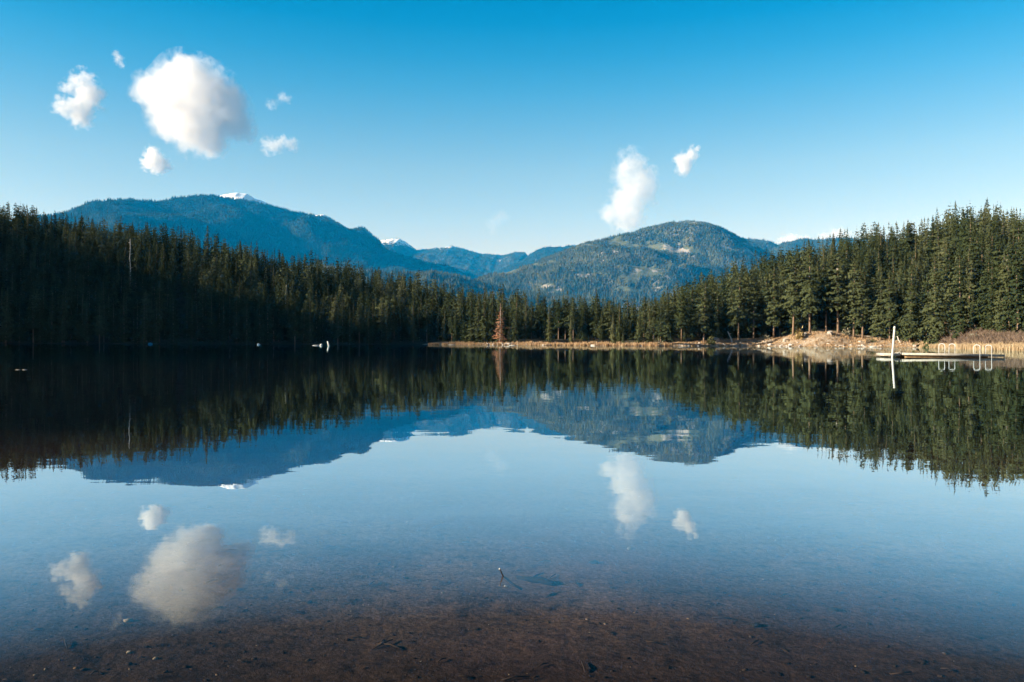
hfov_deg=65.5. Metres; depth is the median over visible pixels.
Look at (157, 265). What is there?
conifer tree
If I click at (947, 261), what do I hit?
conifer tree
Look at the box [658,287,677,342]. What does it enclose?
conifer tree
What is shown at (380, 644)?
sunken debris
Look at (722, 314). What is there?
conifer tree
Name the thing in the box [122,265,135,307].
conifer tree
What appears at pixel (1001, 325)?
conifer tree
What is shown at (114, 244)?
conifer tree
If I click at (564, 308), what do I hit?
conifer tree
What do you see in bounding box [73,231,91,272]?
conifer tree
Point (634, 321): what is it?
conifer tree
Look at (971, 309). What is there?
conifer tree
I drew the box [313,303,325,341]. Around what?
conifer tree
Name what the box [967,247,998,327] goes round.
conifer tree
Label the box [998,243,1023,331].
conifer tree
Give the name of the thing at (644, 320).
conifer tree
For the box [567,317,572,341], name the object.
conifer tree
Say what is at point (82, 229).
conifer tree
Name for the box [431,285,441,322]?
conifer tree
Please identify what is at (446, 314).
conifer tree
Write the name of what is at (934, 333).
conifer tree
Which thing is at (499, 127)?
sky
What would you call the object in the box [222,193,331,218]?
snow
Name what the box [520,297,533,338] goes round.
conifer tree
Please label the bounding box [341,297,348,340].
conifer tree
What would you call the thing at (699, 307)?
conifer tree
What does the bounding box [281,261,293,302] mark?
conifer tree
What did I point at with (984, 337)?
brushwood
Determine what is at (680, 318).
conifer tree
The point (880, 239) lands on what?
conifer tree
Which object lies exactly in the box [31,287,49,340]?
conifer tree
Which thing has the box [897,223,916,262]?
conifer tree
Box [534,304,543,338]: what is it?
conifer tree
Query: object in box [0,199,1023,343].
forest
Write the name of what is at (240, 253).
conifer tree
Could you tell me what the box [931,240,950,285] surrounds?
conifer tree
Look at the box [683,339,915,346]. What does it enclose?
shore rubble
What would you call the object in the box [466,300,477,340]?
conifer tree
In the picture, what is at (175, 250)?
conifer tree
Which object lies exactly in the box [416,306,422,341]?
conifer tree
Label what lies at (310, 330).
conifer tree
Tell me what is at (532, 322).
conifer tree
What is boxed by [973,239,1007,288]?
conifer tree
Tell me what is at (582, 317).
conifer tree
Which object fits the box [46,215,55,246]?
conifer tree
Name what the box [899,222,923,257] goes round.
conifer tree
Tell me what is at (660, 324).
conifer tree
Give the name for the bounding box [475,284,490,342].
conifer tree
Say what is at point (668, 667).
pebbles
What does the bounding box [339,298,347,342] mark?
conifer tree
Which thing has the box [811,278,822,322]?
conifer tree
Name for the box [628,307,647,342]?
conifer tree
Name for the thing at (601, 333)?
conifer tree
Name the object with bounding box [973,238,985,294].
conifer tree
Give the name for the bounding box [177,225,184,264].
conifer tree
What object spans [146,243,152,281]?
conifer tree
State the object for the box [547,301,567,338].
conifer tree
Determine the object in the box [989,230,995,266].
conifer tree
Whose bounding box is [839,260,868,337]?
conifer tree
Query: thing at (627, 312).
conifer tree
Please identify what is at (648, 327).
conifer tree
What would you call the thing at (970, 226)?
conifer tree
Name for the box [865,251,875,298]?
conifer tree
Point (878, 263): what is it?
conifer tree
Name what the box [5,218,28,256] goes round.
conifer tree
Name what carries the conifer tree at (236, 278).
on the terrain at (824, 340)
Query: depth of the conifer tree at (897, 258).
381.21 m
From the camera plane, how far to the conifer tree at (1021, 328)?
224.97 m
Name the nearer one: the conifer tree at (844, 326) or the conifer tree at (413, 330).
the conifer tree at (844, 326)
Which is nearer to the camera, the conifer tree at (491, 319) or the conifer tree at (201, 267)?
the conifer tree at (491, 319)
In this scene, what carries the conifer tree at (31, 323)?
on the terrain at (824, 340)
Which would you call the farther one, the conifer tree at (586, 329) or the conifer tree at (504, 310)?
the conifer tree at (586, 329)
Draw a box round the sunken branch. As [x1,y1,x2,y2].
[516,573,554,585]
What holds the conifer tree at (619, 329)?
on the terrain at (824, 340)
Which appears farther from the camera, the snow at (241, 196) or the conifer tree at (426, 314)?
the snow at (241, 196)
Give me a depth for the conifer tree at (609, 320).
364.71 m
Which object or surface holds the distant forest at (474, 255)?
on the mountain at (399, 242)
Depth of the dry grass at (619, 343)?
327.06 m
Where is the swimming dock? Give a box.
[876,343,1004,357]
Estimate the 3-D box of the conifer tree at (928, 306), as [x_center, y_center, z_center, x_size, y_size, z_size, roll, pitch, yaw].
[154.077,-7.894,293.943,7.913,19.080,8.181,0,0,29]
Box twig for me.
[499,568,522,590]
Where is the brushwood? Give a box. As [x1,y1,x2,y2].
[929,326,1023,344]
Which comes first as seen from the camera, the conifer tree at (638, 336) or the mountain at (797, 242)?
the conifer tree at (638, 336)
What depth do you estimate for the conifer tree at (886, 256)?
402.18 m
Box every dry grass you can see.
[447,339,671,345]
[671,331,919,346]
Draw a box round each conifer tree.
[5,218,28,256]
[18,297,47,342]
[25,209,30,242]
[28,296,47,342]
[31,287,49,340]
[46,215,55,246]
[48,213,60,245]
[61,220,67,261]
[67,234,70,263]
[69,238,80,272]
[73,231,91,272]
[77,211,87,252]
[90,304,109,342]
[96,304,109,342]
[110,231,119,268]
[120,243,127,282]
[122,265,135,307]
[123,232,131,271]
[129,247,142,283]
[136,235,144,270]
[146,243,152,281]
[148,254,157,292]
[153,245,162,281]
[157,243,168,281]
[170,233,180,272]
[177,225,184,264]
[178,252,199,297]
[186,251,203,296]
[193,255,208,305]
[200,225,211,269]
[209,257,223,287]
[230,260,237,294]
[232,241,247,279]
[234,277,243,312]
[244,254,256,297]
[260,249,268,288]
[266,261,274,296]
[269,265,276,303]
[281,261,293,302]
[281,290,285,327]
[284,292,288,334]
[304,296,316,343]
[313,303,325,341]
[314,265,320,297]
[317,269,337,295]
[319,298,328,340]
[324,294,337,328]
[325,286,332,315]
[326,291,341,339]
[328,308,345,343]
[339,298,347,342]
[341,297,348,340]
[343,310,356,343]
[349,307,369,343]
[351,301,357,342]
[368,268,374,302]
[371,304,378,341]
[373,297,391,341]
[378,309,392,343]
[383,294,397,328]
[390,293,401,326]
[404,300,418,342]
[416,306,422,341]
[419,298,432,341]
[420,294,425,339]
[427,293,437,327]
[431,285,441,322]
[434,306,442,339]
[439,308,448,340]
[440,304,454,338]
[446,308,454,340]
[448,303,462,341]
[453,294,468,330]
[458,299,467,338]
[464,292,487,342]
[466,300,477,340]
[468,327,473,342]
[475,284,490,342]
[485,287,499,342]
[493,284,512,341]
[504,320,512,342]
[507,288,526,342]
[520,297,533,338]
[527,305,537,338]
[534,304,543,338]
[536,298,550,337]
[543,308,557,342]
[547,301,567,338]
[551,300,556,335]
[553,298,575,338]
[563,296,582,339]
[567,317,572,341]
[574,308,581,339]
[577,295,590,339]
[579,306,592,340]
[587,309,602,339]
[588,289,603,339]
[594,312,607,340]
[599,301,618,340]
[607,315,616,343]
[614,303,625,340]
[626,296,629,333]
[627,306,638,335]
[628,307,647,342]
[641,296,648,336]
[643,298,656,342]
[648,299,659,338]
[652,301,665,341]
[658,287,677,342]
[672,288,677,331]
[672,294,697,341]
[687,287,699,335]
[688,286,712,336]
[688,291,714,338]
[693,281,716,342]
[695,280,714,340]
[709,286,721,331]
[710,284,728,338]
[717,270,753,339]
[720,295,726,338]
[722,296,736,338]
[725,284,741,337]
[733,283,746,335]
[737,295,752,337]
[740,273,765,338]
[752,291,771,337]
[756,274,771,334]
[762,263,789,337]
[770,272,787,329]
[771,257,816,334]
[772,289,787,336]
[776,295,787,334]
[782,278,811,334]
[793,244,831,332]
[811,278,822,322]
[814,268,836,331]
[815,262,822,288]
[817,251,855,332]
[819,246,826,277]
[821,276,836,328]
[827,244,836,274]
[831,232,838,263]
[832,270,852,332]
[834,242,853,279]
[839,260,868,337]
[845,264,874,338]
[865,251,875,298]
[865,264,891,339]
[867,270,883,331]
[868,277,877,310]
[874,245,886,289]
[877,228,885,267]
[877,270,901,339]
[882,235,890,282]
[882,239,906,282]
[887,252,898,296]
[887,279,903,339]
[888,255,922,342]
[891,281,903,338]
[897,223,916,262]
[898,253,908,292]
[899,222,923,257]
[901,283,904,316]
[908,253,958,347]
[912,236,920,281]
[914,272,938,334]
[915,263,924,290]
[918,229,929,266]
[918,295,936,335]
[920,219,936,271]
[926,224,943,267]
[928,257,977,324]
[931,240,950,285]
[937,247,954,313]
[939,264,955,322]
[946,250,974,338]
[949,236,956,259]
[951,244,978,307]
[952,262,978,321]
[961,214,976,259]
[961,233,989,288]
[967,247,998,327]
[967,292,978,329]
[968,258,999,330]
[969,295,978,330]
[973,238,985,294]
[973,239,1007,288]
[974,273,983,318]
[978,284,994,330]
[980,207,989,238]
[980,247,1020,291]
[984,252,1013,333]
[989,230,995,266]
[990,259,1019,330]
[992,244,1018,303]
[995,299,1012,332]
[998,209,1011,254]
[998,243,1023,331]
[1002,255,1023,332]
[1004,219,1023,258]
[1011,227,1014,247]
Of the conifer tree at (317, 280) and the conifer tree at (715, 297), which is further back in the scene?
the conifer tree at (317, 280)
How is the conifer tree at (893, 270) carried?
on the terrain at (824, 340)
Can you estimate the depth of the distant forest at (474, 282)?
8006.78 m
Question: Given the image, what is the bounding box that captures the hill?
[277,269,611,315]
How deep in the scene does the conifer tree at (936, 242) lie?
365.64 m
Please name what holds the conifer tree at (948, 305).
on the terrain at (824, 340)
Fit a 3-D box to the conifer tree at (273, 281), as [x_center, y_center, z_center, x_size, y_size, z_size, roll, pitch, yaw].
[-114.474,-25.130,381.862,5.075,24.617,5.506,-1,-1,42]
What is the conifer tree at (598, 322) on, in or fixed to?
on the terrain at (824, 340)
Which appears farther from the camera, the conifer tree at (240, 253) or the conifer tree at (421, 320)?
the conifer tree at (240, 253)
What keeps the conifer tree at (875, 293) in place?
on the terrain at (824, 340)
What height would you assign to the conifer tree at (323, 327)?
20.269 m
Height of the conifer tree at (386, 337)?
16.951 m
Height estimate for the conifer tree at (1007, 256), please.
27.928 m
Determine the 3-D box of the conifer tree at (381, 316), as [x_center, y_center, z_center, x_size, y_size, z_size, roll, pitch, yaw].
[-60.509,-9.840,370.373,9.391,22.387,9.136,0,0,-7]
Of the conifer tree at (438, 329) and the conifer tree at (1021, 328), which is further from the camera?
the conifer tree at (438, 329)
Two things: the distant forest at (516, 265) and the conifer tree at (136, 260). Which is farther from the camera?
the distant forest at (516, 265)
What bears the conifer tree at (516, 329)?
on the terrain at (824, 340)
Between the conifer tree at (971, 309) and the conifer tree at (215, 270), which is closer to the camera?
the conifer tree at (971, 309)
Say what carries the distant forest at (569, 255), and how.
on the mountain at (631, 274)
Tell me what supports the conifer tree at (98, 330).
on the terrain at (824, 340)
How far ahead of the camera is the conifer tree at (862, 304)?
323.54 m
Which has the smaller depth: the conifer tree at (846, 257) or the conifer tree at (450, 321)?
the conifer tree at (450, 321)
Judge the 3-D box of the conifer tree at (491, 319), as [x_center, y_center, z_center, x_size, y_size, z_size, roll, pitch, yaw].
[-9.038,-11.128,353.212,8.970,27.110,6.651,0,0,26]
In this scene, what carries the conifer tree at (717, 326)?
on the terrain at (824, 340)
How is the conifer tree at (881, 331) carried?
on the terrain at (824, 340)
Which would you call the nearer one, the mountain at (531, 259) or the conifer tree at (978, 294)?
the conifer tree at (978, 294)
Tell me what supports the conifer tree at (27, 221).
on the terrain at (824, 340)
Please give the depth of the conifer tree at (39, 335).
300.94 m
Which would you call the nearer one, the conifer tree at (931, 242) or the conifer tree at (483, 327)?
the conifer tree at (483, 327)
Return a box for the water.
[0,343,1023,570]
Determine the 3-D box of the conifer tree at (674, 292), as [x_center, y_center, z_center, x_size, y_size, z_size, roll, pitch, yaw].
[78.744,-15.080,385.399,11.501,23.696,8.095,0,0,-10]
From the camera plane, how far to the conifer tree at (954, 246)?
337.59 m
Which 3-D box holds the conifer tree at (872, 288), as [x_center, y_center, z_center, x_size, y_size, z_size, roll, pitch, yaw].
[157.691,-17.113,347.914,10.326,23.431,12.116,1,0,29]
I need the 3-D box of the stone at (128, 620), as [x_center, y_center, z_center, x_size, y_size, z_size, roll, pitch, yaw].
[-2.260,1.645,4.690,0.054,0.029,0.044,0,0,-26]
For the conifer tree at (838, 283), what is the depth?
331.16 m
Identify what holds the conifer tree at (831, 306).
on the terrain at (824, 340)
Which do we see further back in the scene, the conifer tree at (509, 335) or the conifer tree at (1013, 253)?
the conifer tree at (509, 335)
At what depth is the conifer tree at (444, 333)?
376.82 m
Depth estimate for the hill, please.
7781.97 m
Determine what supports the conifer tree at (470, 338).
on the terrain at (824, 340)
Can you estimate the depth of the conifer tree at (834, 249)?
412.30 m
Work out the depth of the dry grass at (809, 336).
327.07 m
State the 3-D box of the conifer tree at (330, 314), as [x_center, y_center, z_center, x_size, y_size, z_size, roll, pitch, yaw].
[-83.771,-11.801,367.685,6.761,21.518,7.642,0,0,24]
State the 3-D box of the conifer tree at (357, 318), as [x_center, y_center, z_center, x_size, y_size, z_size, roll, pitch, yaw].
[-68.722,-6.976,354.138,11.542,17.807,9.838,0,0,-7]
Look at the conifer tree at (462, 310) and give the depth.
376.36 m
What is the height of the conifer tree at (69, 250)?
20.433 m
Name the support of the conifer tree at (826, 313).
on the terrain at (824, 340)
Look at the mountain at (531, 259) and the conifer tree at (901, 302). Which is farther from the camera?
the mountain at (531, 259)
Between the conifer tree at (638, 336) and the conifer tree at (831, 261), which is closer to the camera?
the conifer tree at (638, 336)
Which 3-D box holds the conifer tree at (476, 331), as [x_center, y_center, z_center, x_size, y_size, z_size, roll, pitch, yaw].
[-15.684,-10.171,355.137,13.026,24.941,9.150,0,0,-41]
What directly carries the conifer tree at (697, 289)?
on the terrain at (824, 340)
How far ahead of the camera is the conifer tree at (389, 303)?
378.69 m
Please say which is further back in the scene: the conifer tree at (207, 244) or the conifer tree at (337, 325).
the conifer tree at (207, 244)
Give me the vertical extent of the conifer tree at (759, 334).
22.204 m
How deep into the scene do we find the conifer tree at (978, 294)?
261.31 m
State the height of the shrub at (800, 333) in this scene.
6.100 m
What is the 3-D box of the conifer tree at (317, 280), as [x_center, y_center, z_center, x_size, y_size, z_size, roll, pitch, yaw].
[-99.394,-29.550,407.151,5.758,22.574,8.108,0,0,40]
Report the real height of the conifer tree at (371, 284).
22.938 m
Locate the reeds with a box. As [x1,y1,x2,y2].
[918,340,1023,350]
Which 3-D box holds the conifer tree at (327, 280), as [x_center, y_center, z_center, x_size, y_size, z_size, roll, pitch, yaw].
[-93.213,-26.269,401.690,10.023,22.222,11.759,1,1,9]
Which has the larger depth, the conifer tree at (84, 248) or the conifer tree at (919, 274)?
the conifer tree at (84, 248)
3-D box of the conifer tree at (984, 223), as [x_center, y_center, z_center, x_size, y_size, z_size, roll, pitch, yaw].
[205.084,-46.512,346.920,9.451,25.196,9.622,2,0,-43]
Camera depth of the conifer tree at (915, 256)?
377.28 m
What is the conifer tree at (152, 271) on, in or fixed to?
on the terrain at (824, 340)
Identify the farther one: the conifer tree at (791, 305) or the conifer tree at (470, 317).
the conifer tree at (470, 317)
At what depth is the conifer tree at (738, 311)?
345.20 m
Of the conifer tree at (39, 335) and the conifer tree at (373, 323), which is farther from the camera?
the conifer tree at (373, 323)
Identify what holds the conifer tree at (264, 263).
on the terrain at (824, 340)
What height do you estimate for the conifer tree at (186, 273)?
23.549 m
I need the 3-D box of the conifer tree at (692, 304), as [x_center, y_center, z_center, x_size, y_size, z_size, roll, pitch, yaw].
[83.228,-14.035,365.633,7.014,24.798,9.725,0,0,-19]
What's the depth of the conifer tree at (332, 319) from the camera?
364.20 m
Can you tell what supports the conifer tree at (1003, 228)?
on the terrain at (824, 340)
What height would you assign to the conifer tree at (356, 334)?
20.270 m
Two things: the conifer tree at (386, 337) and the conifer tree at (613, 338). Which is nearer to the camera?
the conifer tree at (613, 338)
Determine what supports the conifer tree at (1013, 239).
on the terrain at (824, 340)
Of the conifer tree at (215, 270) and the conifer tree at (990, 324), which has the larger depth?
the conifer tree at (215, 270)
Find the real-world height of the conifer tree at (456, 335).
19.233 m
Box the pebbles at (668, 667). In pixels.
[3,535,1023,681]
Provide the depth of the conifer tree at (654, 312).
341.82 m
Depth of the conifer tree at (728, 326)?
349.72 m
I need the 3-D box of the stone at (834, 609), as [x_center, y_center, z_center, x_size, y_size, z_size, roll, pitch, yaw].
[2.021,1.689,5.013,0.068,0.029,0.054,0,0,24]
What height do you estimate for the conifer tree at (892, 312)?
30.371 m
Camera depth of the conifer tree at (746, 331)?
352.64 m
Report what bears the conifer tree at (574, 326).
on the terrain at (824, 340)
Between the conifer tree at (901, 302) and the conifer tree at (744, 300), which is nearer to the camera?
the conifer tree at (901, 302)
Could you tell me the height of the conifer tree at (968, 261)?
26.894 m
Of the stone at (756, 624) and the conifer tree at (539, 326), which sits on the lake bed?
the stone at (756, 624)
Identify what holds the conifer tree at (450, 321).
on the terrain at (824, 340)
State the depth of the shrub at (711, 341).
335.32 m
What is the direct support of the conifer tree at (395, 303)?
on the terrain at (824, 340)
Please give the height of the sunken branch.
0.053 m
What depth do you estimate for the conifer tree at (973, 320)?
256.40 m
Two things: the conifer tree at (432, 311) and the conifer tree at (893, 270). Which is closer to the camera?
the conifer tree at (893, 270)
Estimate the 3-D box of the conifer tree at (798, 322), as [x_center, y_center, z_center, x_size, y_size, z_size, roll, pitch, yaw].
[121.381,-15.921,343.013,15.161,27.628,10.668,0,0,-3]
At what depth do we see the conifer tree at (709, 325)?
349.30 m
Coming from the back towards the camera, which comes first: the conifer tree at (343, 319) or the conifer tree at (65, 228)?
the conifer tree at (65, 228)
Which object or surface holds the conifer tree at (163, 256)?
on the terrain at (824, 340)
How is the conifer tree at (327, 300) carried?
on the terrain at (824, 340)
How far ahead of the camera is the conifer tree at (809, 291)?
330.83 m
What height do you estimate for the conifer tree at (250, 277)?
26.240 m
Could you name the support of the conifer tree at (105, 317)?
on the terrain at (824, 340)
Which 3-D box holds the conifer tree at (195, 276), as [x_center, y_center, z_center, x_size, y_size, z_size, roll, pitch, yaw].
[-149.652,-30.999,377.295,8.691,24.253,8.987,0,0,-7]
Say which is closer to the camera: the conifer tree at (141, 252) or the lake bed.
the lake bed
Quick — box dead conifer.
[493,305,513,342]
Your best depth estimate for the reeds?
202.16 m
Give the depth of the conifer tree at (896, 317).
317.42 m
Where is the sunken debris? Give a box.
[0,540,1023,681]
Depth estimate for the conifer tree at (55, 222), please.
427.67 m
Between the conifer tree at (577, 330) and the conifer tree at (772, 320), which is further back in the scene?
the conifer tree at (577, 330)
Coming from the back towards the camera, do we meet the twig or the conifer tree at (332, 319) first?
the conifer tree at (332, 319)
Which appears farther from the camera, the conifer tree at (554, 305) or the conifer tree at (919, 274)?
the conifer tree at (554, 305)
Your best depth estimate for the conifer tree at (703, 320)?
336.59 m
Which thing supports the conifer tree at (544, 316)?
on the terrain at (824, 340)
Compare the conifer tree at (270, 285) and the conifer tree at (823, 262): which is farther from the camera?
the conifer tree at (270, 285)
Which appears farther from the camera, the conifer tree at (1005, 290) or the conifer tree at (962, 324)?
the conifer tree at (962, 324)
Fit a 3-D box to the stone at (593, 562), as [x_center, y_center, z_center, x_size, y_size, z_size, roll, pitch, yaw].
[0.635,1.717,6.193,0.076,0.037,0.067,0,0,16]
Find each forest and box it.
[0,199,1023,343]
[10,193,475,277]
[288,264,611,312]
[380,238,527,276]
[477,219,784,314]
[497,244,576,272]
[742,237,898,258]
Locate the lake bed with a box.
[0,533,1023,681]
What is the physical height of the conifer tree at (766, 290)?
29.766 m
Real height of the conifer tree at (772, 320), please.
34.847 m
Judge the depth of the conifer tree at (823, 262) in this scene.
388.15 m
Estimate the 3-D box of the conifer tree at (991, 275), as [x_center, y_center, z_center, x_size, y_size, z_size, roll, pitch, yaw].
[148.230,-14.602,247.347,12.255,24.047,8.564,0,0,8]
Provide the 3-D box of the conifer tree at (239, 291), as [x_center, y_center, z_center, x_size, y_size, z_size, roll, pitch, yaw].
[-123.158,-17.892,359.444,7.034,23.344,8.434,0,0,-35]
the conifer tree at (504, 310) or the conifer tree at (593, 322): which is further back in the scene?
the conifer tree at (593, 322)
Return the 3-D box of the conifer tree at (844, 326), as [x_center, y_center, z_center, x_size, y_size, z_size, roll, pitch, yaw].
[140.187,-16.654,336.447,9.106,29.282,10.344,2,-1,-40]
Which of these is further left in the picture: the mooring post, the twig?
the twig
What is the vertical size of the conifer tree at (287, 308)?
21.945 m
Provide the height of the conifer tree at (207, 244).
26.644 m
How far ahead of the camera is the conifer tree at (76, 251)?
383.02 m
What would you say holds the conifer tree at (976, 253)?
on the terrain at (824, 340)
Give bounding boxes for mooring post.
[891,326,895,356]
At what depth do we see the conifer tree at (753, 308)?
347.15 m
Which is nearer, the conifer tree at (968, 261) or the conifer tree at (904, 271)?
the conifer tree at (968, 261)
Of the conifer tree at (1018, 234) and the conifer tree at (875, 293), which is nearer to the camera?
the conifer tree at (1018, 234)
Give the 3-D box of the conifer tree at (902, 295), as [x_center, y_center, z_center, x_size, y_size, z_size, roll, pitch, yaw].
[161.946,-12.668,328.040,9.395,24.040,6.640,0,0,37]
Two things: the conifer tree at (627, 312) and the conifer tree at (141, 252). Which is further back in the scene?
the conifer tree at (627, 312)
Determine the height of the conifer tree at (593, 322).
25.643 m
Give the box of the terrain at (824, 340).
[0,247,1010,346]
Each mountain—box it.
[37,196,473,278]
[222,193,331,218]
[381,239,527,277]
[483,221,767,312]
[499,246,570,272]
[745,238,869,265]
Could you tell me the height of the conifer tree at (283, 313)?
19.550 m
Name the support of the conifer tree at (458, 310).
on the terrain at (824, 340)
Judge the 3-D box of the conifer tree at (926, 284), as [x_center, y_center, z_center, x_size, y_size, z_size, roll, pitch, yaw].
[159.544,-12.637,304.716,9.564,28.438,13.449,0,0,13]
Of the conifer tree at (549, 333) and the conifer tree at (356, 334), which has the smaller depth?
the conifer tree at (549, 333)
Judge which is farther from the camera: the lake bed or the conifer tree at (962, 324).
the conifer tree at (962, 324)
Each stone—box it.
[123,618,132,621]
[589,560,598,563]
[750,622,760,627]
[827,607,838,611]
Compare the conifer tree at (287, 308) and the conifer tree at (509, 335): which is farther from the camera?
the conifer tree at (287, 308)
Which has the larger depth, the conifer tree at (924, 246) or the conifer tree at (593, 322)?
the conifer tree at (924, 246)
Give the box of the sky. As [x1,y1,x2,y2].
[0,0,1023,254]
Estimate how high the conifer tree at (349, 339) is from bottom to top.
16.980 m
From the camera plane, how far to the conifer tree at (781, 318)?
349.27 m
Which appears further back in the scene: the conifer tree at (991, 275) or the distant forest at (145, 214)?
the distant forest at (145, 214)
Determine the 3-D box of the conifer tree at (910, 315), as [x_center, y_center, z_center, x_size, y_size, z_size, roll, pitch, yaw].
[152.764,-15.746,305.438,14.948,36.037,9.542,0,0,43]
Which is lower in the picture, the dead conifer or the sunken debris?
the sunken debris
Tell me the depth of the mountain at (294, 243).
13520.73 m
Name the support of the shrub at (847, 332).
on the terrain at (824, 340)
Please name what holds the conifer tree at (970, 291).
on the terrain at (824, 340)
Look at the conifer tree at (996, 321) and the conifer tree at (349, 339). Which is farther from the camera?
the conifer tree at (349, 339)
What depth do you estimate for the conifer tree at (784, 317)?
351.83 m
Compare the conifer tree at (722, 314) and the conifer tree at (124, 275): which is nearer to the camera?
the conifer tree at (722, 314)
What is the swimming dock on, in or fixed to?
on the water
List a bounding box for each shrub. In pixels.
[706,335,715,344]
[795,326,804,338]
[841,328,851,334]
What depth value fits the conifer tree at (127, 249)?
393.49 m
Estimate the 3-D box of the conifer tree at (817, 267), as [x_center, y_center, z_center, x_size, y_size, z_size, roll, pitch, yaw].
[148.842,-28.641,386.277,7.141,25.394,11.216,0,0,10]
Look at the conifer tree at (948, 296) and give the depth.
284.04 m
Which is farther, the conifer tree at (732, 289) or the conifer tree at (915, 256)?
the conifer tree at (915, 256)
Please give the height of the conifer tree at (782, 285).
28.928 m

